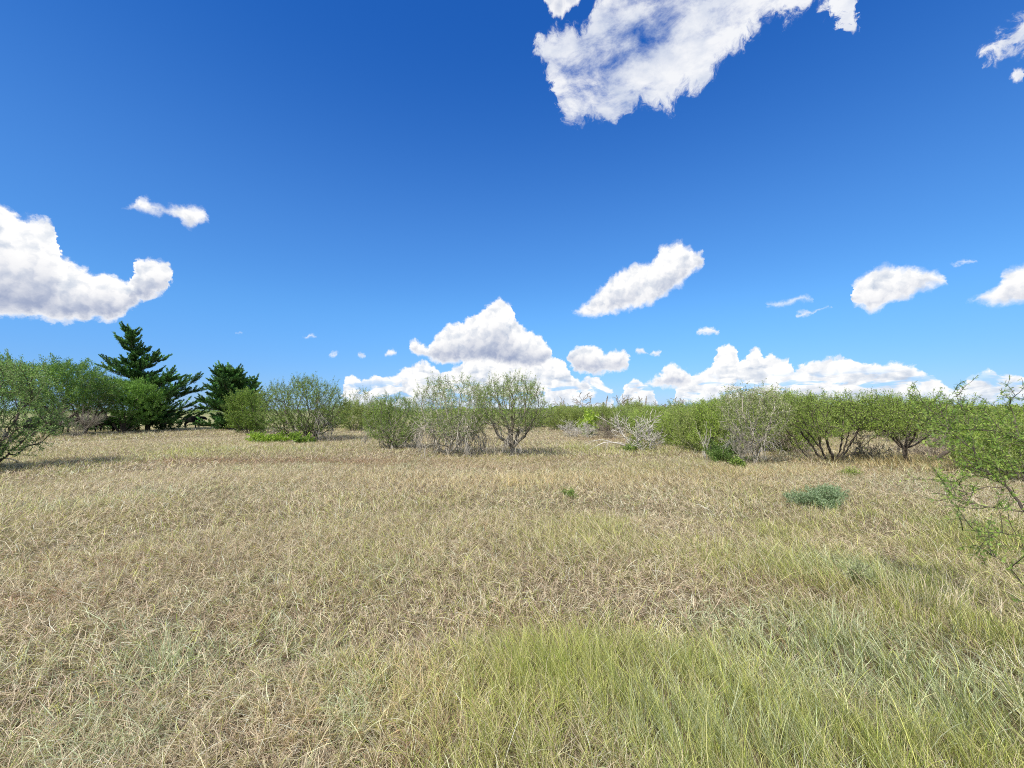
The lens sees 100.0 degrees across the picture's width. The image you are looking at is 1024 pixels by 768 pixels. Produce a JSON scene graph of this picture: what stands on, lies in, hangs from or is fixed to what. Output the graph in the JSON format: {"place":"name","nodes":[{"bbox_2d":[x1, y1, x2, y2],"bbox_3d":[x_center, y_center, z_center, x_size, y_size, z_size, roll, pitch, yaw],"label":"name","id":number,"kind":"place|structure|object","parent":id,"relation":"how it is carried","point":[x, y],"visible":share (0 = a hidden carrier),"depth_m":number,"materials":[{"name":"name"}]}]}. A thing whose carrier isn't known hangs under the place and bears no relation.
{"place":"outdoors","nodes":[
{"label":"outdoors","id":0,"kind":"place"},
{"bbox_2d":[0,410,1023,767],"bbox_3d":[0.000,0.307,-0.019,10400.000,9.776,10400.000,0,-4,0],"label":"ground","id":1,"kind":"structure","parent":0,"point":[340,584],"depth_m":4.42,"materials":[{"name":"beige plant"}]},
{"bbox_2d":[22,417,42,429],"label":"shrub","id":2,"kind":"object","parent":1,"relation":"on","point":[23,426],"visible":0.14,"depth_m":36.68,"materials":[{"name":"green plant"}]},
{"bbox_2d":[0,348,75,466],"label":"mesquite tree","id":3,"kind":"object","parent":1,"relation":"on","point":[32,401],"visible":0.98,"depth_m":13.98,"materials":[{"name":"green plant"}]},
{"bbox_2d":[43,418,78,431],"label":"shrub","id":4,"kind":"object","parent":1,"relation":"on","point":[64,425],"visible":0.27,"depth_m":36.48,"materials":[{"name":"green plant"}]},
{"bbox_2d":[0,352,127,432],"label":"huisache tree","id":5,"kind":"object","parent":1,"relation":"on","point":[58,370],"visible":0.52,"depth_m":32.91,"materials":[{"name":"green plant"}]},
{"bbox_2d":[51,402,115,436],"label":"bare shrub","id":6,"kind":"object","parent":1,"relation":"on","point":[80,418],"visible":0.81,"depth_m":31.01,"materials":[{"name":"grey plant"}]},
{"bbox_2d":[51,373,122,433],"bbox_3d":[-34.599,1.482,34.969,4.690,5.318,4.819,0,-4,0],"label":"huisache tree","id":7,"kind":"object","parent":1,"relation":"on","point":[96,409],"visible":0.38,"depth_m":34.80,"materials":[{"name":"green plant"}]},
{"bbox_2d":[70,416,118,430],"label":"shrub","id":8,"kind":"object","parent":1,"relation":"on","point":[98,427],"visible":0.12,"depth_m":40.36,"materials":[{"name":"green plant"}]},
{"bbox_2d":[91,417,118,431],"bbox_3d":[-36.521,3.573,38.307,2.557,1.358,0.796,1,-4,-11],"label":"cow","id":9,"kind":"object","parent":1,"relation":"on","point":[102,424],"visible":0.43,"depth_m":38.11},
{"bbox_2d":[93,413,119,430],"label":"shrub","id":10,"kind":"object","parent":1,"relation":"on","point":[104,427],"visible":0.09,"depth_m":40.91,"materials":[{"name":"green plant"}]},
{"bbox_2d":[70,375,170,431],"bbox_3d":[-34.250,1.724,37.920,5.993,5.325,6.334,0,-4,0],"label":"huisache tree","id":11,"kind":"object","parent":1,"relation":"on","point":[133,388],"visible":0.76,"depth_m":37.50,"materials":[{"name":"green plant"}]},
{"bbox_2d":[109,420,151,430],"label":"shrub","id":12,"kind":"object","parent":1,"relation":"on","point":[134,428],"visible":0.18,"depth_m":40.33,"materials":[{"name":"green plant"}]},
{"bbox_2d":[94,320,210,430],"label":"cedar tree","id":13,"kind":"object","parent":1,"relation":"on","point":[137,365],"visible":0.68,"depth_m":40.84,"materials":[{"name":"green plant"}]},
{"bbox_2d":[135,412,189,430],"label":"shrub","id":14,"kind":"object","parent":1,"relation":"on","point":[161,427],"visible":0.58,"depth_m":41.30,"materials":[{"name":"green plant"}]},
{"bbox_2d":[111,613,228,698],"bbox_3d":[-2.436,1.891,3.110,0.703,0.353,0.804,3,-5,-42],"label":"grass tuft","id":15,"kind":"object","parent":1,"relation":"on","point":[162,647],"visible":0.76,"depth_m":3.08,"materials":[{"name":"beige plant"}]},
{"bbox_2d":[182,415,206,427],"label":"cow","id":16,"kind":"object","parent":1,"relation":"on","point":[192,419],"visible":0.6,"depth_m":46.59},
{"bbox_2d":[210,416,228,429],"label":"shrub","id":17,"kind":"object","parent":1,"relation":"on","point":[221,427],"visible":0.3,"depth_m":41.92,"materials":[{"name":"green plant"}]},
{"bbox_2d":[189,360,270,429],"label":"cedar tree","id":18,"kind":"object","parent":1,"relation":"on","point":[227,378],"visible":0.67,"depth_m":40.97,"materials":[{"name":"green plant"}]},
{"bbox_2d":[220,386,273,432],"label":"huisache shrub","id":19,"kind":"object","parent":1,"relation":"on","point":[243,419],"visible":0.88,"depth_m":35.19,"materials":[{"name":"green plant"}]},
{"bbox_2d":[249,374,262,428],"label":"cedar tree","id":20,"kind":"object","parent":1,"relation":"on","point":[254,382],"visible":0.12,"depth_m":45.01,"materials":[{"name":"green plant"}]},
{"bbox_2d":[245,430,291,442],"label":"shrub","id":21,"kind":"object","parent":1,"relation":"on","point":[258,436],"visible":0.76,"depth_m":25.05,"materials":[{"name":"green plant"}]},
{"bbox_2d":[288,431,316,442],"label":"shrub","id":22,"kind":"object","parent":1,"relation":"on","point":[296,437],"visible":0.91,"depth_m":24.22,"materials":[{"name":"green plant"}]},
{"bbox_2d":[253,371,353,441],"bbox_3d":[-12.995,1.443,26.988,6.060,4.512,6.093,0,-4,0],"label":"mesquite tree","id":23,"kind":"object","parent":1,"relation":"on","point":[305,426],"visible":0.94,"depth_m":26.12,"materials":[{"name":"green plant"}]},
{"bbox_2d":[305,433,354,441],"bbox_3d":[-11.229,3.531,26.968,3.463,0.971,3.336,0,-4,0],"label":"brush pile","id":24,"kind":"object","parent":1,"relation":"on","point":[339,438],"visible":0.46,"depth_m":26.70,"materials":[{"name":"plant"}]},
{"bbox_2d":[318,402,348,426],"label":"thicket shrub","id":25,"kind":"object","parent":1,"relation":"on","point":[330,414],"visible":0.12,"depth_m":47.73,"materials":[{"name":"green plant"}]},
{"bbox_2d":[335,397,369,430],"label":"thicket shrub","id":26,"kind":"object","parent":1,"relation":"on","point":[352,409],"visible":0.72,"depth_m":39.62,"materials":[{"name":"green plant"}]},
{"bbox_2d":[349,385,377,429],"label":"mesquite tree","id":27,"kind":"object","parent":1,"relation":"on","point":[366,394],"visible":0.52,"depth_m":41.78,"materials":[{"name":"grey plant"}]},
{"bbox_2d":[359,402,385,428],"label":"thicket shrub","id":28,"kind":"object","parent":1,"relation":"on","point":[371,422],"visible":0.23,"depth_m":43.51,"materials":[{"name":"green plant"}]},
{"bbox_2d":[361,389,424,449],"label":"mesquite tree","id":29,"kind":"object","parent":1,"relation":"on","point":[394,437],"visible":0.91,"depth_m":20.47,"materials":[{"name":"green plant"}]},
{"bbox_2d":[381,404,404,426],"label":"thicket shrub","id":30,"kind":"object","parent":1,"relation":"on","point":[392,416],"visible":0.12,"depth_m":46.67,"materials":[{"name":"green plant"}]},
{"bbox_2d":[410,406,438,425],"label":"thicket shrub","id":31,"kind":"object","parent":1,"relation":"on","point":[426,415],"visible":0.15,"depth_m":49.45,"materials":[{"name":"green plant"}]},
{"bbox_2d":[432,405,464,426],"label":"thicket shrub","id":32,"kind":"object","parent":1,"relation":"on","point":[446,414],"visible":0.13,"depth_m":45.26,"materials":[{"name":"green plant"}]},
{"bbox_2d":[402,371,496,459],"bbox_3d":[-2.588,1.290,18.143,3.671,3.610,3.983,1,-4,-22],"label":"mesquite tree","id":33,"kind":"object","parent":1,"relation":"on","point":[460,434],"visible":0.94,"depth_m":17.67,"materials":[{"name":"green plant"}]},
{"bbox_2d":[460,406,495,426],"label":"thicket shrub","id":34,"kind":"object","parent":1,"relation":"on","point":[468,420],"visible":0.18,"depth_m":43.51,"materials":[{"name":"green plant"}]},
{"bbox_2d":[0,404,1022,420],"bbox_3d":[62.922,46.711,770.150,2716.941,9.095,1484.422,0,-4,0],"label":"distant brush","id":35,"kind":"object","parent":1,"relation":"on","point":[197,410],"visible":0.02,"depth_m":251.96,"materials":[{"name":"green plant"}]},
{"bbox_2d":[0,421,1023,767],"bbox_3d":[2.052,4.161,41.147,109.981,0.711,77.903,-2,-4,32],"label":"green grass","id":36,"kind":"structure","parent":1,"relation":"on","point":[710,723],"depth_m":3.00,"materials":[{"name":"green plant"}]},
{"bbox_2d":[469,369,556,455],"bbox_3d":[0.010,1.169,17.863,3.677,3.818,3.776,0,-4,0],"label":"mesquite tree","id":37,"kind":"object","parent":1,"relation":"on","point":[509,426],"visible":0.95,"depth_m":17.47,"materials":[{"name":"green plant"}]},
{"bbox_2d":[515,407,545,425],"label":"thicket shrub","id":38,"kind":"object","parent":1,"relation":"on","point":[533,417],"visible":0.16,"depth_m":49.40,"materials":[{"name":"green plant"}]},
{"bbox_2d":[542,403,571,428],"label":"thicket shrub","id":39,"kind":"object","parent":1,"relation":"on","point":[553,423],"visible":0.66,"depth_m":42.12,"materials":[{"name":"green plant"}]},
{"bbox_2d":[557,486,578,498],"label":"weed","id":40,"kind":"object","parent":1,"relation":"on","point":[568,494],"visible":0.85,"depth_m":9.13,"materials":[{"name":"green plant"}]},
{"bbox_2d":[560,405,585,430],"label":"thicket shrub","id":41,"kind":"object","parent":1,"relation":"on","point":[569,414],"visible":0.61,"depth_m":40.65,"materials":[{"name":"green plant"}]},
{"bbox_2d":[558,420,587,437],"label":"dead shrub","id":42,"kind":"object","parent":1,"relation":"on","point":[571,430],"visible":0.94,"depth_m":29.75,"materials":[{"name":"grey plant"}]},
{"bbox_2d":[567,405,591,424],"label":"thicket shrub","id":43,"kind":"object","parent":1,"relation":"on","point":[582,409],"visible":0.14,"depth_m":41.13,"materials":[{"name":"green plant"}]},
{"bbox_2d":[572,392,591,407],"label":"bare tree","id":44,"kind":"object","parent":1,"relation":"on","point":[577,401],"visible":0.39,"depth_m":61.95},
{"bbox_2d":[576,406,598,435],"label":"lime shrub","id":45,"kind":"object","parent":1,"relation":"on","point":[589,417],"visible":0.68,"depth_m":31.66,"materials":[{"name":"green plant"}]},
{"bbox_2d":[580,421,598,436],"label":"dead shrub","id":46,"kind":"object","parent":1,"relation":"on","point":[589,430],"visible":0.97,"depth_m":28.80,"materials":[{"name":"grey plant"}]},
{"bbox_2d":[578,404,616,430],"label":"thicket shrub","id":47,"kind":"object","parent":1,"relation":"on","point":[596,409],"visible":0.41,"depth_m":38.31,"materials":[{"name":"green plant"}]},
{"bbox_2d":[591,402,619,430],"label":"thicket shrub","id":48,"kind":"object","parent":1,"relation":"on","point":[606,407],"visible":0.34,"depth_m":38.70,"materials":[{"name":"green plant"}]},
{"bbox_2d":[587,414,624,438],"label":"dead shrub","id":49,"kind":"object","parent":1,"relation":"on","point":[607,433],"visible":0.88,"depth_m":28.67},
{"bbox_2d":[587,406,624,428],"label":"thicket shrub","id":50,"kind":"object","parent":1,"relation":"on","point":[607,415],"visible":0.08,"depth_m":38.95,"materials":[{"name":"green plant"}]},
{"bbox_2d":[589,440,627,448],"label":"fallen branch","id":51,"kind":"object","parent":1,"relation":"on","point":[608,442],"visible":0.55,"depth_m":20.05,"materials":[{"name":"grey wood"}]},
{"bbox_2d":[614,394,635,405],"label":"bare tree","id":52,"kind":"object","parent":1,"relation":"on","point":[624,400],"visible":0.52,"depth_m":59.41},
{"bbox_2d":[607,405,644,433],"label":"thicket shrub","id":53,"kind":"object","parent":1,"relation":"on","point":[624,411],"visible":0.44,"depth_m":33.71,"materials":[{"name":"green plant"}]},
{"bbox_2d":[596,410,665,450],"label":"dead shrub","id":54,"kind":"object","parent":1,"relation":"on","point":[649,432],"visible":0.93,"depth_m":19.88,"materials":[{"name":"grey wood"}]},
{"bbox_2d":[620,442,641,451],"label":"shrub","id":55,"kind":"object","parent":1,"relation":"on","point":[629,447],"visible":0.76,"depth_m":19.49,"materials":[{"name":"green plant"}]},
{"bbox_2d":[612,398,651,424],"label":"thicket shrub","id":56,"kind":"object","parent":1,"relation":"on","point":[633,403],"visible":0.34,"depth_m":55.32,"materials":[{"name":"green plant"}]},
{"bbox_2d":[626,432,655,449],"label":"shrub","id":57,"kind":"object","parent":1,"relation":"on","point":[635,439],"visible":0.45,"depth_m":20.04,"materials":[{"name":"green plant"}]},
{"bbox_2d":[624,403,667,436],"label":"thicket shrub","id":58,"kind":"object","parent":1,"relation":"on","point":[631,416],"visible":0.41,"depth_m":28.82,"materials":[{"name":"green plant"}]},
{"bbox_2d":[641,404,684,441],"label":"thicket shrub","id":59,"kind":"object","parent":1,"relation":"on","point":[653,412],"visible":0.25,"depth_m":24.93,"materials":[{"name":"green plant"}]},
{"bbox_2d":[651,406,700,446],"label":"thicket shrub","id":60,"kind":"object","parent":1,"relation":"on","point":[666,430],"visible":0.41,"depth_m":22.45,"materials":[{"name":"green plant"}]},
{"bbox_2d":[668,399,699,415],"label":"thicket shrub","id":61,"kind":"object","parent":1,"relation":"on","point":[677,405],"visible":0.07,"depth_m":30.09,"materials":[{"name":"green plant"}]},
{"bbox_2d":[669,399,723,451],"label":"thicket shrub","id":62,"kind":"object","parent":1,"relation":"on","point":[682,432],"visible":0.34,"depth_m":20.00,"materials":[{"name":"green plant"}]},
{"bbox_2d":[698,421,710,459],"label":"bare shrub","id":63,"kind":"object","parent":1,"relation":"on","point":[705,441],"visible":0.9,"depth_m":15.77,"materials":[{"name":"grey wood"}]},
{"bbox_2d":[662,525,762,570],"bbox_3d":[2.633,2.063,5.521,1.414,0.344,1.059,0,-4,0],"label":"grass tuft","id":64,"kind":"object","parent":1,"relation":"on","point":[705,542],"visible":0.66,"depth_m":5.51,"materials":[{"name":"beige plant"}]},
{"bbox_2d":[686,398,744,454],"bbox_3d":[8.727,1.865,18.442,2.521,2.693,2.510,-2,-4,34],"label":"thicket shrub","id":65,"kind":"object","parent":1,"relation":"on","point":[704,408],"visible":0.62,"depth_m":18.22,"materials":[{"name":"green plant"}]},
{"bbox_2d":[702,438,755,462],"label":"shrub","id":66,"kind":"object","parent":1,"relation":"on","point":[717,455],"visible":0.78,"depth_m":14.95,"materials":[{"name":"green plant"}]},
{"bbox_2d":[700,390,761,449],"bbox_3d":[9.551,1.710,19.056,2.637,2.915,2.363,-2,-4,27],"label":"thicket shrub","id":67,"kind":"object","parent":1,"relation":"on","point":[716,420],"visible":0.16,"depth_m":18.63,"materials":[{"name":"green plant"}]},
{"bbox_2d":[727,454,747,467],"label":"shrub","id":68,"kind":"object","parent":1,"relation":"on","point":[738,461],"visible":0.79,"depth_m":13.53,"materials":[{"name":"green plant"}]},
{"bbox_2d":[719,421,766,461],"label":"bare shrub","id":69,"kind":"object","parent":1,"relation":"on","point":[742,440],"visible":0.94,"depth_m":14.49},
{"bbox_2d":[714,378,797,463],"bbox_3d":[8.237,1.304,14.694,2.340,3.048,2.449,0,-4,0],"label":"pale tree","id":70,"kind":"object","parent":1,"relation":"on","point":[754,396],"visible":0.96,"depth_m":14.52,"materials":[{"name":"green plant"}]},
{"bbox_2d":[744,384,801,452],"bbox_3d":[11.607,1.609,19.486,2.399,3.207,2.618,0,-4,-1],"label":"thicket shrub","id":71,"kind":"object","parent":1,"relation":"on","point":[793,444],"visible":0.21,"depth_m":18.99,"materials":[{"name":"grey plant"}]},
{"bbox_2d":[768,430,812,454],"bbox_3d":[12.243,2.681,18.817,2.051,2.243,2.091,0,-4,0],"label":"brush pile","id":72,"kind":"object","parent":1,"relation":"on","point":[790,446],"visible":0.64,"depth_m":18.59,"materials":[{"name":"wood"}]},
{"bbox_2d":[764,388,825,452],"bbox_3d":[12.661,1.710,19.457,2.391,3.200,2.381,1,-4,-16],"label":"thicket shrub","id":73,"kind":"object","parent":1,"relation":"on","point":[800,436],"visible":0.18,"depth_m":18.92,"materials":[{"name":"green plant"}]},
{"bbox_2d":[780,388,831,438],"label":"thicket shrub","id":74,"kind":"object","parent":1,"relation":"on","point":[807,417],"visible":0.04,"depth_m":22.47,"materials":[{"name":"green plant"}]},
{"bbox_2d":[781,481,850,510],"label":"weed","id":75,"kind":"object","parent":1,"relation":"on","point":[831,495],"visible":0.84,"depth_m":7.86,"materials":[{"name":"green plant"}]},
{"bbox_2d":[812,392,833,437],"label":"thicket shrub","id":76,"kind":"object","parent":1,"relation":"on","point":[825,412],"visible":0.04,"depth_m":28.70,"materials":[{"name":"green plant"}]},
{"bbox_2d":[761,500,886,531],"bbox_3d":[4.872,2.067,6.878,1.974,0.460,1.321,0,-4,0],"label":"grass tuft","id":77,"kind":"object","parent":1,"relation":"on","point":[814,516],"visible":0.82,"depth_m":6.82,"materials":[{"name":"plant"}]},
{"bbox_2d":[755,386,911,462],"bbox_3d":[11.149,1.486,15.262,4.167,2.791,4.021,0,-4,0],"label":"huisache tree","id":78,"kind":"object","parent":1,"relation":"on","point":[812,408],"visible":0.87,"depth_m":14.87,"materials":[{"name":"green plant"}]},
{"bbox_2d":[820,404,850,436],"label":"thicket shrub","id":79,"kind":"object","parent":1,"relation":"on","point":[837,421],"visible":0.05,"depth_m":30.66,"materials":[{"name":"green plant"}]},
{"bbox_2d":[828,405,860,433],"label":"thicket shrub","id":80,"kind":"object","parent":1,"relation":"on","point":[847,421],"visible":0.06,"depth_m":34.62,"materials":[{"name":"green plant"}]},
{"bbox_2d":[770,586,924,656],"bbox_3d":[2.715,1.885,3.476,1.046,0.402,0.848,2,-4,-25],"label":"grass tuft","id":81,"kind":"object","parent":1,"relation":"on","point":[834,610],"visible":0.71,"depth_m":3.48,"materials":[{"name":"beige plant"}]},
{"bbox_2d":[839,465,861,477],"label":"weed","id":82,"kind":"object","parent":1,"relation":"on","point":[848,470],"visible":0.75,"depth_m":11.87,"materials":[{"name":"green plant"}]},
{"bbox_2d":[844,557,883,596],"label":"weed","id":83,"kind":"object","parent":1,"relation":"on","point":[860,574],"visible":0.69,"depth_m":4.35,"materials":[{"name":"green plant"}]},
{"bbox_2d":[845,430,894,460],"bbox_3d":[13.418,2.570,16.132,1.433,2.312,1.657,-3,-5,39],"label":"brush pile","id":84,"kind":"object","parent":1,"relation":"on","point":[875,450],"visible":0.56,"depth_m":15.99,"materials":[{"name":"grey plant"}]},
{"bbox_2d":[858,402,891,437],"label":"thicket shrub","id":85,"kind":"object","parent":1,"relation":"on","point":[876,422],"visible":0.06,"depth_m":30.47,"materials":[{"name":"green plant"}]},
{"bbox_2d":[783,559,1023,646],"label":"grass tuft","id":86,"kind":"object","parent":1,"relation":"on","point":[939,594],"visible":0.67,"depth_m":3.86,"materials":[{"name":"beige plant"}]},
{"bbox_2d":[882,404,932,441],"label":"thicket shrub","id":87,"kind":"object","parent":1,"relation":"on","point":[910,439],"visible":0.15,"depth_m":24.30,"materials":[{"name":"green plant"}]},
{"bbox_2d":[822,387,1005,463],"bbox_3d":[13.508,1.473,14.994,3.811,2.766,3.995,0,-4,0],"label":"huisache tree","id":88,"kind":"object","parent":1,"relation":"on","point":[898,425],"visible":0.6,"depth_m":14.52,"materials":[{"name":"green plant"}]},
{"bbox_2d":[879,414,971,458],"bbox_3d":[16.855,2.659,17.168,3.457,3.060,2.370,2,-4,-23],"label":"brush pile","id":89,"kind":"object","parent":1,"relation":"on","point":[929,449],"visible":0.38,"depth_m":17.36,"materials":[{"name":"brown plant"}]},
{"bbox_2d":[935,419,976,460],"bbox_3d":[16.592,1.989,15.785,2.154,1.837,1.473,3,-5,-37],"label":"leaning trunk","id":90,"kind":"object","parent":1,"relation":"on","point":[943,453],"visible":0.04,"depth_m":15.64,"materials":[{"name":"plant"}]},
{"bbox_2d":[899,375,1023,610],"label":"mesquite tree","id":91,"kind":"object","parent":1,"relation":"on","point":[954,431],"visible":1,"depth_m":3.35,"materials":[{"name":"green plant"}]},
{"bbox_2d":[930,406,1004,449],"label":"thicket shrub","id":92,"kind":"object","parent":1,"relation":"on","point":[954,421],"visible":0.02,"depth_m":20.18,"materials":[{"name":"green plant"}]},
{"bbox_2d":[944,416,1023,474],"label":"thicket shrub","id":93,"kind":"object","parent":1,"relation":"on","point":[968,451],"visible":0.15,"depth_m":12.46,"materials":[{"name":"green plant"}]},
{"bbox_2d":[959,405,1023,452],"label":"thicket shrub","id":94,"kind":"object","parent":1,"relation":"on","point":[982,416],"visible":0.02,"depth_m":17.09,"materials":[{"name":"green plant"}]},
{"bbox_2d":[968,413,1023,483],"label":"thicket shrub","id":95,"kind":"object","parent":1,"relation":"on","point":[1017,454],"visible":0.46,"depth_m":11.13,"materials":[{"name":"green plant"}]},
{"bbox_2d":[979,402,1023,459],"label":"thicket shrub","id":96,"kind":"object","parent":1,"relation":"on","point":[1004,409],"visible":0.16,"depth_m":15.10,"materials":[{"name":"green plant"}]},
{"bbox_2d":[1004,403,1023,425],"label":"thicket shrub","id":97,"kind":"object","parent":1,"relation":"on","point":[1019,415],"visible":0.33,"depth_m":13.62,"materials":[{"name":"green plant"}]},
{"bbox_2d":[0,0,1023,410],"label":"sky","id":98,"kind":"structure","parent":0,"point":[660,201],"materials":[{"name":"blue"}]}
]}

